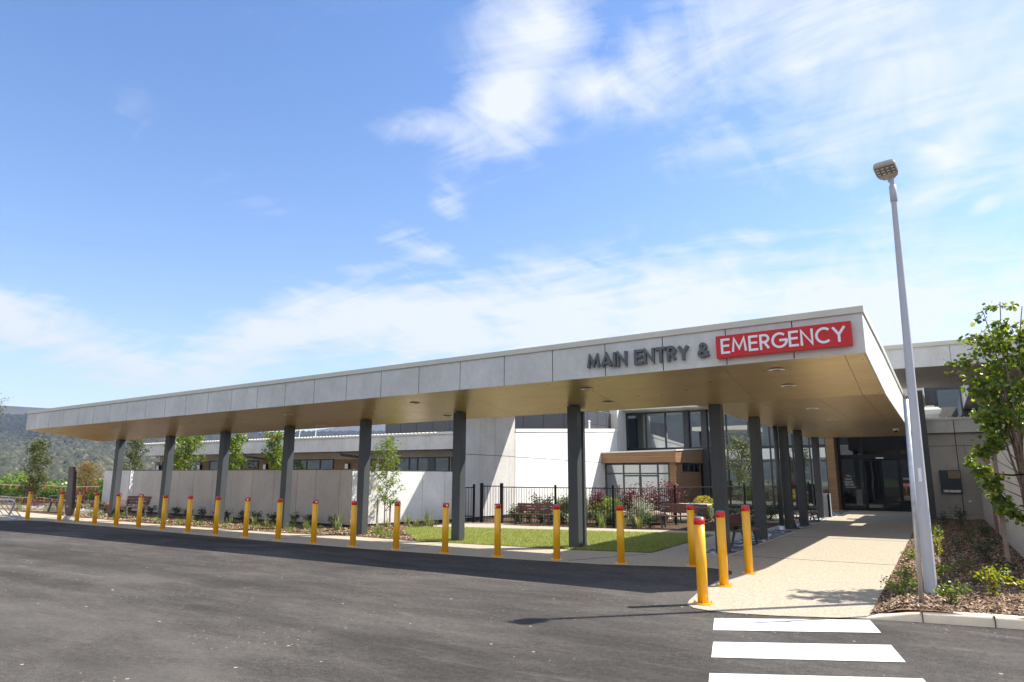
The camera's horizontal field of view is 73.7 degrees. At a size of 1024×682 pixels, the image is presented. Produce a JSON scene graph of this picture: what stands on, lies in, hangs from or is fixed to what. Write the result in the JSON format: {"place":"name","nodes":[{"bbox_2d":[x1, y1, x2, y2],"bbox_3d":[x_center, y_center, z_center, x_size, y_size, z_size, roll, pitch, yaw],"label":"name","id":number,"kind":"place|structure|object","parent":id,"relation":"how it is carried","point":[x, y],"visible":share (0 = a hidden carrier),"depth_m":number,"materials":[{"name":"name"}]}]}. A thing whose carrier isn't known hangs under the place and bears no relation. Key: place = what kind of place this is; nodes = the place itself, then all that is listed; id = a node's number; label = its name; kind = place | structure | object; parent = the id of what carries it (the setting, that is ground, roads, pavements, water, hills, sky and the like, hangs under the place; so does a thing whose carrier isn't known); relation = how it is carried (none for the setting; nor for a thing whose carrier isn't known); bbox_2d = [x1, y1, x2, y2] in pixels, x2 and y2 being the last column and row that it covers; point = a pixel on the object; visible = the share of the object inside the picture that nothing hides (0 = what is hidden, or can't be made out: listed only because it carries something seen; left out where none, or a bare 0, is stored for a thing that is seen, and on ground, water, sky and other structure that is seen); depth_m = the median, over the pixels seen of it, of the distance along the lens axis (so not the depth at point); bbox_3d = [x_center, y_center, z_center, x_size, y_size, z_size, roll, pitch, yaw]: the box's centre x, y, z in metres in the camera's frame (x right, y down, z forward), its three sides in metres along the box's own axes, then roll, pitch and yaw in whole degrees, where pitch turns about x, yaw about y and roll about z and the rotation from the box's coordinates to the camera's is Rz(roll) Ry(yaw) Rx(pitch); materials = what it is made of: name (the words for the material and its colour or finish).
{"place":"outdoors","nodes":[
{"label":"outdoors","id":0,"kind":"place"},
{"bbox_2d":[0,405,47,414],"bbox_3d":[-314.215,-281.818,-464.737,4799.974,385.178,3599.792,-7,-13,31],"label":"hills behind","id":1,"kind":"structure","parent":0,"point":[12,410],"depth_m":1910.67,"materials":[{"name":"soil"}]},
{"bbox_2d":[0,505,64,511],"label":"garden path","id":2,"kind":"structure","parent":0,"point":[5,507],"depth_m":32.50,"materials":[{"name":"concrete"}]},
{"bbox_2d":[17,436,54,505],"bbox_3d":[-23.561,6.465,33.796,1.683,3.535,1.580,-7,-13,31],"label":"garden tree","id":3,"kind":"object","parent":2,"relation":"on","point":[37,448],"visible":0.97,"depth_m":33.70,"materials":[{"name":"green plant"}]},
{"bbox_2d":[0,497,528,534],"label":"garden ground","id":4,"kind":"structure","parent":0,"point":[47,504],"depth_m":31.55,"materials":[{"name":"brown soil"}]},
{"bbox_2d":[0,480,18,498],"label":"leafy bush","id":5,"kind":"object","parent":4,"relation":"on","point":[6,487],"visible":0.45,"depth_m":44.76,"materials":[{"name":"green plant"}]},
{"bbox_2d":[36,483,66,500],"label":"leafy bush","id":6,"kind":"object","parent":4,"relation":"on","point":[55,490],"visible":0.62,"depth_m":40.95,"materials":[{"name":"green plant"}]},
{"bbox_2d":[75,457,103,508],"bbox_3d":[-20.719,6.929,33.382,1.849,2.476,1.852,-7,-13,31],"label":"garden tree","id":7,"kind":"object","parent":4,"relation":"on","point":[88,469],"visible":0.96,"depth_m":33.38,"materials":[{"name":"green plant"}]},
{"bbox_2d":[101,470,130,511],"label":"screen wall","id":8,"kind":"structure","parent":4,"relation":"on","point":[124,487],"depth_m":30.93,"materials":[{"name":"grey paint"}]},
{"bbox_2d":[122,439,152,469],"bbox_3d":[-18.458,6.323,33.197,1.530,3.608,1.544,-7,-13,31],"label":"garden tree","id":9,"kind":"object","parent":4,"relation":"on","point":[135,452],"visible":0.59,"depth_m":33.25,"materials":[{"name":"green plant"}]},
{"bbox_2d":[161,435,208,469],"bbox_3d":[-15.149,5.957,31.547,2.108,3.703,1.707,7,-13,-29],"label":"garden tree","id":10,"kind":"object","parent":4,"relation":"on","point":[180,453],"visible":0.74,"depth_m":31.60,"materials":[{"name":"green plant"}]},
{"bbox_2d":[218,433,249,468],"bbox_3d":[-11.901,5.586,29.168,1.217,3.526,1.186,-7,-13,31],"label":"garden tree","id":11,"kind":"object","parent":4,"relation":"on","point":[235,450],"visible":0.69,"depth_m":29.26,"materials":[{"name":"green plant"}]},
{"bbox_2d":[130,469,356,526],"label":"screen wall","id":12,"kind":"structure","parent":4,"relation":"on","point":[330,490],"depth_m":24.48,"materials":[{"name":"grey paint"}]},
{"bbox_2d":[62,515,441,540],"bbox_3d":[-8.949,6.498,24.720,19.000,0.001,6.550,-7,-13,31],"label":"shrubs","id":13,"kind":"object","parent":4,"relation":"on","point":[274,529],"visible":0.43,"depth_m":20.68,"materials":[{"name":"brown plant"}]},
{"bbox_2d":[120,496,152,517],"bbox_3d":[-14.595,6.381,26.282,1.610,0.800,0.546,-7,-13,31],"label":"park bench","id":14,"kind":"object","parent":13,"relation":"on","point":[147,500],"visible":0.7,"depth_m":26.27,"materials":[{"name":"grey paint"}]},
{"bbox_2d":[63,512,441,539],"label":"bark chips","id":15,"kind":"object","parent":13,"relation":"on","point":[234,525],"visible":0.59,"depth_m":21.99,"materials":[{"name":"brown wood"}]},
{"bbox_2d":[370,434,404,526],"bbox_3d":[-4.101,4.465,21.973,1.423,2.948,1.408,7,-13,-29],"label":"sapling","id":16,"kind":"object","parent":13,"relation":"on","point":[384,497],"visible":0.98,"depth_m":22.00,"materials":[{"name":"green plant"}]},
{"bbox_2d":[260,431,283,468],"bbox_3d":[-9.713,5.300,27.827,1.092,3.577,1.040,-1,-11,5],"label":"garden tree","id":17,"kind":"object","parent":4,"relation":"on","point":[274,455],"visible":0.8,"depth_m":27.86,"materials":[{"name":"green plant"}]},
{"bbox_2d":[138,431,452,470],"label":"ward wing","id":18,"kind":"structure","parent":4,"relation":"on","point":[432,451],"depth_m":30.13,"materials":[{"name":"white paint"}]},
{"bbox_2d":[208,460,258,469],"bbox_3d":[-14.156,6.791,34.598,3.900,1.460,0.055,-7,-13,31],"label":"window","id":19,"kind":"structure","parent":18,"relation":"in","point":[249,464],"depth_m":34.22,"materials":[{"name":"glass"}]},
{"bbox_2d":[293,459,333,468],"bbox_3d":[-9.295,6.221,31.656,2.820,1.460,0.055,-7,-13,31],"label":"window","id":20,"kind":"structure","parent":18,"relation":"in","point":[299,463],"depth_m":31.70,"materials":[{"name":"glass"}]},
{"bbox_2d":[395,457,449,470],"bbox_3d":[-3.749,5.562,28.302,2.850,1.480,0.055,-7,-13,31],"label":"window","id":21,"kind":"structure","parent":18,"relation":"in","point":[407,463],"depth_m":28.32,"materials":[{"name":"glass"}]},
{"bbox_2d":[350,470,451,525],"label":"screen wall","id":22,"kind":"structure","parent":4,"relation":"on","point":[424,491],"depth_m":23.29,"materials":[{"name":"grey paint"}]},
{"bbox_2d":[311,424,385,431],"bbox_3d":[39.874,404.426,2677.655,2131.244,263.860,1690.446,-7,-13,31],"label":"hills","id":23,"kind":"structure","parent":0,"point":[374,427],"depth_m":3038.28,"materials":[{"name":"green plant"}]},
{"bbox_2d":[0,510,917,618],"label":"footpath","id":24,"kind":"structure","parent":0,"point":[793,584],"depth_m":14.02,"materials":[{"name":"beige concrete"}]},
{"bbox_2d":[0,498,21,518],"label":"bike rack","id":25,"kind":"object","parent":24,"relation":"on","point":[10,516],"visible":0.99,"depth_m":25.84,"materials":[{"name":"metal"}]},
{"bbox_2d":[61,467,76,519],"bbox_3d":[-16.113,5.564,24.971,0.610,1.891,0.200,-7,-13,31],"label":"totem sign","id":26,"kind":"object","parent":24,"relation":"on","point":[70,494],"visible":0.99,"depth_m":24.91,"materials":[{"name":"metal"}]},
{"bbox_2d":[91,493,99,523],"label":"bollard","id":27,"kind":"object","parent":24,"relation":"on","point":[95,509],"visible":1,"depth_m":22.78,"materials":[{"name":"metal"}]},
{"bbox_2d":[111,493,121,525],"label":"bollard","id":28,"kind":"object","parent":24,"relation":"on","point":[117,510],"visible":1,"depth_m":22.04,"materials":[{"name":"metal"}]},
{"bbox_2d":[133,494,143,527],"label":"bollard","id":29,"kind":"object","parent":24,"relation":"on","point":[139,511],"visible":1,"depth_m":21.26,"materials":[{"name":"metal"}]},
{"bbox_2d":[158,495,167,529],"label":"bollard","id":30,"kind":"object","parent":24,"relation":"on","point":[164,512],"visible":1,"depth_m":20.49,"materials":[{"name":"metal"}]},
{"bbox_2d":[183,496,192,531],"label":"bollard","id":31,"kind":"object","parent":24,"relation":"on","point":[189,514],"visible":1,"depth_m":19.68,"materials":[{"name":"metal"}]},
{"bbox_2d":[210,496,220,534],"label":"bollard","id":32,"kind":"object","parent":24,"relation":"on","point":[216,515],"visible":1,"depth_m":18.93,"materials":[{"name":"metal"}]},
{"bbox_2d":[240,497,250,536],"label":"bollard","id":33,"kind":"object","parent":24,"relation":"on","point":[246,516],"visible":1,"depth_m":18.15,"materials":[{"name":"metal"}]},
{"bbox_2d":[272,498,282,539],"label":"bollard","id":34,"kind":"object","parent":24,"relation":"on","point":[279,519],"visible":1,"depth_m":17.38,"materials":[{"name":"metal"}]},
{"bbox_2d":[308,500,318,542],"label":"bollard","id":35,"kind":"object","parent":24,"relation":"on","point":[314,521],"visible":1,"depth_m":16.61,"materials":[{"name":"metal"}]},
{"bbox_2d":[347,501,357,545],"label":"bollard","id":36,"kind":"object","parent":24,"relation":"on","point":[353,523],"visible":1,"depth_m":15.91,"materials":[{"name":"metal"}]},
{"bbox_2d":[390,501,401,549],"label":"bollard","id":37,"kind":"object","parent":24,"relation":"on","point":[397,509],"visible":1,"depth_m":15.19,"materials":[{"name":"metal"}]},
{"bbox_2d":[439,503,450,552],"bbox_3d":[-1.423,3.991,14.618,0.256,1.034,0.256,-4,-12,20],"label":"bollard","id":38,"kind":"object","parent":24,"relation":"on","point":[445,526],"visible":1,"depth_m":14.57,"materials":[{"name":"metal"}]},
{"bbox_2d":[26,305,905,552],"bbox_3d":[-1.336,4.529,25.923,28.415,4.395,18.650,-7,-13,31],"label":"entrance canopy","id":39,"kind":"object","parent":24,"relation":"on","point":[855,390],"visible":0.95,"depth_m":16.32,"materials":[{"name":"beige metal"}]},
{"bbox_2d":[587,342,709,367],"bbox_3d":[2.570,0.297,13.135,2.463,0.345,0.072,-7,-13,31],"label":"fascia lettering","id":40,"kind":"object","parent":39,"relation":"attached to","point":[703,346],"visible":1,"depth_m":13.12},
{"bbox_2d":[715,321,852,358],"bbox_3d":[4.662,-0.003,11.841,2.220,0.440,0.131,-7,-13,31],"label":"emergency sign","id":41,"kind":"object","parent":39,"relation":"attached to","point":[815,337],"visible":1,"depth_m":11.75,"materials":[{"name":"red metal"}]},
{"bbox_2d":[491,503,503,556],"bbox_3d":[-0.294,3.872,14.026,0.256,1.044,0.256,0,-11,-1],"label":"bollard","id":42,"kind":"object","parent":24,"relation":"on","point":[497,529],"visible":1,"depth_m":13.97,"materials":[{"name":"metal"}]},
{"bbox_2d":[550,504,562,559],"bbox_3d":[0.882,3.761,13.476,0.256,1.054,0.256,-9,-14,39],"label":"bollard","id":43,"kind":"object","parent":24,"relation":"on","point":[556,531],"visible":1,"depth_m":13.42,"materials":[{"name":"metal"}]},
{"bbox_2d":[615,505,627,563],"bbox_3d":[2.050,3.648,12.915,0.256,1.064,0.256,1,-11,-4],"label":"bollard","id":44,"kind":"object","parent":24,"relation":"on","point":[620,535],"visible":1,"depth_m":12.86,"materials":[{"name":"metal"}]},
{"bbox_2d":[686,504,695,566],"bbox_3d":[3.317,3.580,12.629,0.256,1.094,0.256,2,-11,-7],"label":"bollard","id":45,"kind":"object","parent":24,"relation":"on","point":[690,529],"visible":0.86,"depth_m":12.58,"materials":[{"name":"metal"}]},
{"bbox_2d":[693,516,713,605],"bbox_3d":[2.452,2.836,8.864,0.256,1.084,0.256,3,-12,-13],"label":"bollard","id":46,"kind":"object","parent":24,"relation":"on","point":[701,561],"visible":1,"depth_m":8.81,"materials":[{"name":"metal"}]},
{"bbox_2d":[715,510,732,586],"bbox_3d":[3.167,3.117,10.298,0.256,1.094,0.256,4,-12,-18],"label":"bollard","id":47,"kind":"object","parent":24,"relation":"on","point":[722,549],"visible":1,"depth_m":10.24,"materials":[{"name":"metal"}]},
{"bbox_2d":[741,505,756,573],"bbox_3d":[4.008,3.370,11.641,0.256,1.124,0.256,6,-13,-24],"label":"bollard","id":48,"kind":"object","parent":24,"relation":"on","point":[747,539],"visible":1,"depth_m":11.59,"materials":[{"name":"metal"}]},
{"bbox_2d":[706,510,850,554],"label":"stone paving","id":49,"kind":"structure","parent":24,"relation":"on","point":[737,546],"depth_m":19.34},
{"bbox_2d":[729,513,759,545],"bbox_3d":[5.570,4.541,16.435,0.475,0.696,1.400,-7,-13,31],"label":"park bench","id":50,"kind":"object","parent":49,"relation":"on","point":[734,522],"visible":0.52,"depth_m":16.39,"materials":[{"name":"brown wood"}]},
{"bbox_2d":[823,494,831,516],"bbox_3d":[13.071,6.818,28.395,0.320,0.910,0.400,-7,-13,31],"label":"waste bin","id":51,"kind":"object","parent":49,"relation":"on","point":[827,505],"visible":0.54,"depth_m":28.27,"materials":[{"name":"metal"}]},
{"bbox_2d":[706,510,852,556],"bbox_3d":[10.296,6.420,24.062,0.820,0.011,23.680,-7,-13,31],"label":"stone paving border","id":52,"kind":"object","parent":24,"relation":"on","point":[779,536],"visible":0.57,"depth_m":18.29,"materials":[{"name":"grey stone"}]},
{"bbox_2d":[0,520,1023,681],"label":"road","id":53,"kind":"structure","parent":0,"point":[84,603],"depth_m":7.60,"materials":[{"name":"grey asphalt"}]},
{"bbox_2d":[709,618,925,681],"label":"road marking","id":54,"kind":"object","parent":53,"relation":"on","point":[850,652],"visible":1,"depth_m":6.44,"materials":[{"name":"paint"}]},
{"bbox_2d":[866,610,1023,629],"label":"kerb","id":55,"kind":"structure","parent":53,"relation":"on","point":[984,620],"depth_m":7.60,"materials":[{"name":"concrete"}]},
{"bbox_2d":[0,0,1023,431],"label":"sky","id":56,"kind":"structure","parent":0,"point":[195,194],"materials":[{"name":"blue"}]},
{"bbox_2d":[336,507,910,566],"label":"courtyard ground","id":57,"kind":"structure","parent":0,"point":[682,526],"depth_m":22.91,"materials":[{"name":"grey concrete"}]},
{"bbox_2d":[511,503,553,525],"bbox_3d":[0.674,5.827,22.990,1.400,0.696,0.475,-7,-13,31],"label":"park bench","id":58,"kind":"object","parent":57,"relation":"on","point":[539,507],"visible":0.94,"depth_m":23.09,"materials":[{"name":"brown wood"}]},
{"bbox_2d":[402,526,711,551],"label":"lawn","id":59,"kind":"structure","parent":57,"relation":"on","point":[560,538],"depth_m":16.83,"materials":[{"name":"green plant"}]},
{"bbox_2d":[586,487,610,522],"bbox_3d":[2.997,5.718,23.790,0.969,1.330,1.204,-7,-13,31],"label":"shrub","id":60,"kind":"object","parent":57,"relation":"on","point":[600,494],"visible":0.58,"depth_m":23.65,"materials":[{"name":"green plant"}]},
{"bbox_2d":[614,482,646,516],"bbox_3d":[4.159,5.654,23.698,1.072,1.470,1.094,5,-12,-23],"label":"shrub","id":61,"kind":"object","parent":57,"relation":"on","point":[625,500],"visible":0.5,"depth_m":23.62,"materials":[{"name":"green plant"}]},
{"bbox_2d":[465,483,808,527],"bbox_3d":[7.156,6.225,26.572,18.233,1.370,4.615,6,-13,-27],"label":"courtyard fence","id":62,"kind":"object","parent":57,"relation":"on","point":[743,489],"visible":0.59,"depth_m":23.80,"materials":[{"name":"black metal"}]},
{"bbox_2d":[628,497,654,524],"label":"shrub","id":63,"kind":"object","parent":57,"relation":"on","point":[641,507],"visible":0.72,"depth_m":23.06,"materials":[{"name":"green plant"}]},
{"bbox_2d":[636,476,673,510],"bbox_3d":[5.163,5.728,24.630,1.452,1.676,1.151,2,-11,-11],"label":"shrub","id":64,"kind":"object","parent":57,"relation":"on","point":[654,498],"visible":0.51,"depth_m":24.65,"materials":[{"name":"red plant"}]},
{"bbox_2d":[660,481,688,522],"bbox_3d":[5.833,5.871,24.875,1.205,1.527,1.203,-7,-13,31],"label":"shrub","id":65,"kind":"object","parent":57,"relation":"on","point":[671,496],"visible":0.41,"depth_m":24.86,"materials":[{"name":"red plant"}]},
{"bbox_2d":[656,503,706,527],"bbox_3d":[5.363,5.531,21.575,1.512,0.752,0.513,-7,-13,31],"label":"park bench","id":66,"kind":"object","parent":57,"relation":"on","point":[682,508],"visible":0.93,"depth_m":21.75,"materials":[{"name":"brown wood"}]},
{"bbox_2d":[465,388,925,520],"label":"entry hall","id":67,"kind":"structure","parent":57,"relation":"on","point":[504,451],"depth_m":34.08,"materials":[{"name":"white paint"}]},
{"bbox_2d":[385,411,610,433],"bbox_3d":[-0.685,5.425,39.822,12.725,2.050,5.625,-7,-13,31],"label":"plant enclosure","id":68,"kind":"object","parent":67,"relation":"on","point":[599,420],"visible":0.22,"depth_m":36.34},
{"bbox_2d":[626,410,824,449],"bbox_3d":[11.238,4.766,37.218,10.640,2.080,0.120,-7,-13,31],"label":"window","id":69,"kind":"structure","parent":67,"relation":"in","point":[652,430],"depth_m":38.44,"materials":[{"name":"glass"}]},
{"bbox_2d":[708,446,828,508],"bbox_3d":[13.125,7.094,35.566,6.190,3.100,0.120,-7,-13,31],"label":"window","id":70,"kind":"structure","parent":67,"relation":"in","point":[767,452],"depth_m":35.33,"materials":[{"name":"glass"}]},
{"bbox_2d":[836,436,911,511],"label":"entrance doors","id":71,"kind":"structure","parent":67,"relation":"attached to","point":[874,473],"depth_m":33.60,"materials":[{"name":"glass"}]},
{"bbox_2d":[864,460,884,510],"bbox_3d":[17.776,7.056,33.504,0.720,2.440,0.035,-7,-13,31],"label":"door leaf","id":72,"kind":"structure","parent":71,"relation":"in","point":[873,474],"depth_m":33.50,"materials":[{"name":"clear glass"}]},
{"bbox_2d":[881,459,902,510],"bbox_3d":[18.406,6.982,33.123,0.720,2.440,0.035,-7,-13,31],"label":"door leaf","id":73,"kind":"structure","parent":71,"relation":"in","point":[890,471],"depth_m":33.11,"materials":[{"name":"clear glass"}]},
{"bbox_2d":[924,386,1023,417],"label":"clerestory","id":74,"kind":"object","parent":67,"relation":"on","point":[947,400],"visible":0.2,"depth_m":32.23,"materials":[{"name":"glass"}]},
{"bbox_2d":[935,388,1012,417],"bbox_3d":[21.459,3.046,31.611,3.040,1.850,0.070,-7,-13,31],"label":"window","id":75,"kind":"structure","parent":74,"relation":"in","point":[949,400],"depth_m":32.14,"materials":[{"name":"glass"}]},
{"bbox_2d":[766,500,783,520],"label":"shrub","id":76,"kind":"object","parent":57,"relation":"on","point":[774,509],"visible":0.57,"depth_m":25.50,"materials":[{"name":"green plant"}]},
{"bbox_2d":[870,518,1023,616],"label":"mulch bed","id":77,"kind":"object","parent":57,"relation":"on","point":[934,609],"visible":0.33,"depth_m":9.83,"materials":[{"name":"brown wood"}]},
{"bbox_2d":[879,573,917,594],"bbox_3d":[5.101,3.201,8.964,0.492,0.260,0.356,-3,-12,15],"label":"shrub","id":78,"kind":"object","parent":77,"relation":"on","point":[903,587],"visible":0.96,"depth_m":8.94,"materials":[{"name":"green plant"}]},
{"bbox_2d":[893,564,916,584],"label":"shrub","id":79,"kind":"object","parent":77,"relation":"on","point":[906,574],"visible":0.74,"depth_m":9.73,"materials":[{"name":"green plant"}]},
{"bbox_2d":[873,159,937,594],"bbox_3d":[5.519,0.397,9.502,0.301,6.114,0.350,-10,-15,42],"label":"lamp post","id":80,"kind":"object","parent":77,"relation":"on","point":[887,170],"visible":1,"depth_m":9.45,"materials":[{"name":"metal"}]},
{"bbox_2d":[903,399,923,603],"bbox_3d":[4.958,1.974,8.385,0.171,2.522,0.058,-7,-13,31],"label":"galvanised post","id":81,"kind":"object","parent":77,"relation":"on","point":[909,430],"visible":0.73,"depth_m":8.38,"materials":[{"name":"metal"}]},
{"bbox_2d":[935,562,953,581],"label":"shrub","id":82,"kind":"object","parent":77,"relation":"on","point":[940,572],"visible":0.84,"depth_m":9.97,"materials":[{"name":"green plant"}]},
{"bbox_2d":[933,578,972,603],"bbox_3d":[5.347,3.061,8.312,0.415,0.345,0.341,-1,-11,6],"label":"shrub","id":83,"kind":"object","parent":77,"relation":"on","point":[952,594],"visible":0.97,"depth_m":8.29,"materials":[{"name":"green plant"}]},
{"bbox_2d":[949,504,969,529],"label":"shrub","id":84,"kind":"object","parent":77,"relation":"on","point":[961,515],"visible":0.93,"depth_m":19.86,"materials":[{"name":"green plant"}]},
{"bbox_2d":[952,552,983,572],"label":"shrub","id":85,"kind":"object","parent":77,"relation":"on","point":[964,565],"visible":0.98,"depth_m":10.81,"materials":[{"name":"green plant"}]},
{"bbox_2d":[956,518,986,542],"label":"shrub","id":86,"kind":"object","parent":77,"relation":"on","point":[969,530],"visible":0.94,"depth_m":16.02,"materials":[{"name":"green plant"}]},
{"bbox_2d":[943,301,1023,526],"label":"pear tree","id":87,"kind":"object","parent":77,"relation":"on","point":[996,416],"visible":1,"depth_m":10.48,"materials":[{"name":"green plant"}]},
{"bbox_2d":[968,534,1001,562],"bbox_3d":[8.476,3.711,12.252,0.532,0.580,0.580,-7,-13,31],"label":"shrub","id":88,"kind":"object","parent":77,"relation":"on","point":[981,550],"visible":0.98,"depth_m":12.20,"materials":[{"name":"green plant"}]},
{"bbox_2d":[969,564,1014,594],"bbox_3d":[6.201,3.102,8.829,0.484,0.428,0.426,-7,-13,31],"label":"shrub","id":89,"kind":"object","parent":77,"relation":"on","point":[995,574],"visible":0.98,"depth_m":8.80,"materials":[{"name":"green plant"}]},
{"bbox_2d":[991,451,1012,578],"bbox_3d":[7.374,2.647,10.277,0.060,1.950,0.060,-7,-13,31],"label":"stake","id":90,"kind":"object","parent":77,"relation":"on","point":[1002,520],"visible":0.56,"depth_m":10.22,"materials":[{"name":"brown wood"}]},
{"bbox_2d":[988,555,1016,581],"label":"shrub","id":91,"kind":"object","parent":77,"relation":"on","point":[1003,564],"visible":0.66,"depth_m":9.93,"materials":[{"name":"green plant"}]},
{"bbox_2d":[926,416,1023,519],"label":"service block","id":92,"kind":"structure","parent":57,"relation":"on","point":[948,437],"depth_m":25.52,"materials":[{"name":"concrete"}]},
{"bbox_2d":[924,405,941,417],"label":"roof unit","id":93,"kind":"structure","parent":92,"relation":"on","point":[931,411],"depth_m":28.04,"materials":[{"name":"beige metal"}]},
{"bbox_2d":[939,470,962,493],"bbox_3d":[16.361,5.254,25.469,0.670,0.860,0.154,-7,-13,31],"label":"wall cabinet","id":94,"kind":"object","parent":92,"relation":"attached to","point":[950,481],"depth_m":25.41,"materials":[{"name":"grey metal"}]},
{"bbox_2d":[978,438,1023,559],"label":"boundary wall","id":95,"kind":"structure","parent":57,"relation":"on","point":[1015,534],"depth_m":14.50,"materials":[{"name":"grey concrete"}]},
{"bbox_2d":[567,508,816,522],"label":"courtyard paving","id":96,"kind":"structure","parent":0,"point":[777,518],"depth_m":29.69,"materials":[{"name":"beige concrete"}]},
{"bbox_2d":[601,448,702,509],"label":"timber pavilion","id":97,"kind":"structure","parent":96,"relation":"on","point":[682,466],"depth_m":34.66,"materials":[{"name":"brown wood"}]},
{"bbox_2d":[605,463,669,509],"bbox_3d":[6.343,7.341,34.598,3.450,2.240,0.070,-7,-13,31],"label":"window","id":98,"kind":"structure","parent":97,"relation":"in","point":[615,474],"depth_m":34.72,"materials":[{"name":"glass"}]},
{"bbox_2d":[682,463,699,472],"bbox_3d":[9.346,6.648,35.784,0.100,0.459,2.930,-7,-13,31],"label":"window","id":99,"kind":"structure","parent":97,"relation":"in","point":[686,467],"depth_m":35.81,"materials":[{"name":"glass"}]},
{"bbox_2d":[725,431,751,502],"bbox_3d":[10.006,5.688,29.486,1.905,3.576,1.886,-2,-11,10],"label":"courtyard tree","id":100,"kind":"object","parent":96,"relation":"on","point":[743,449],"visible":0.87,"depth_m":29.32,"materials":[{"name":"green plant"}]},
{"bbox_2d":[883,335,1023,518],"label":"roof","id":101,"kind":"structure","parent":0,"point":[929,366],"depth_m":22.18,"materials":[{"name":"beige metal"}]},
{"bbox_3d":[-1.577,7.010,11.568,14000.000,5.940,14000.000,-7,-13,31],"label":"ground","id":102,"kind":"structure","parent":0,"visible":0},
{"bbox_2d":[0,471,28,490],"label":"valley tree","id":103,"kind":"object","parent":102,"relation":"on","point":[17,479],"visible":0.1,"depth_m":124.52,"materials":[{"name":"green plant"}]},
{"bbox_3d":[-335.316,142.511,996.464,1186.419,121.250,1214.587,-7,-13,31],"label":"hills","id":104,"kind":"structure","parent":0,"visible":0},
{"bbox_2d":[0,412,384,480],"bbox_3d":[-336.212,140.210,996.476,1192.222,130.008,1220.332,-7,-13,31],"label":"forest","id":105,"kind":"object","parent":104,"relation":"on","point":[66,452],"visible":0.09,"depth_m":712.15,"materials":[{"name":"green plant"}]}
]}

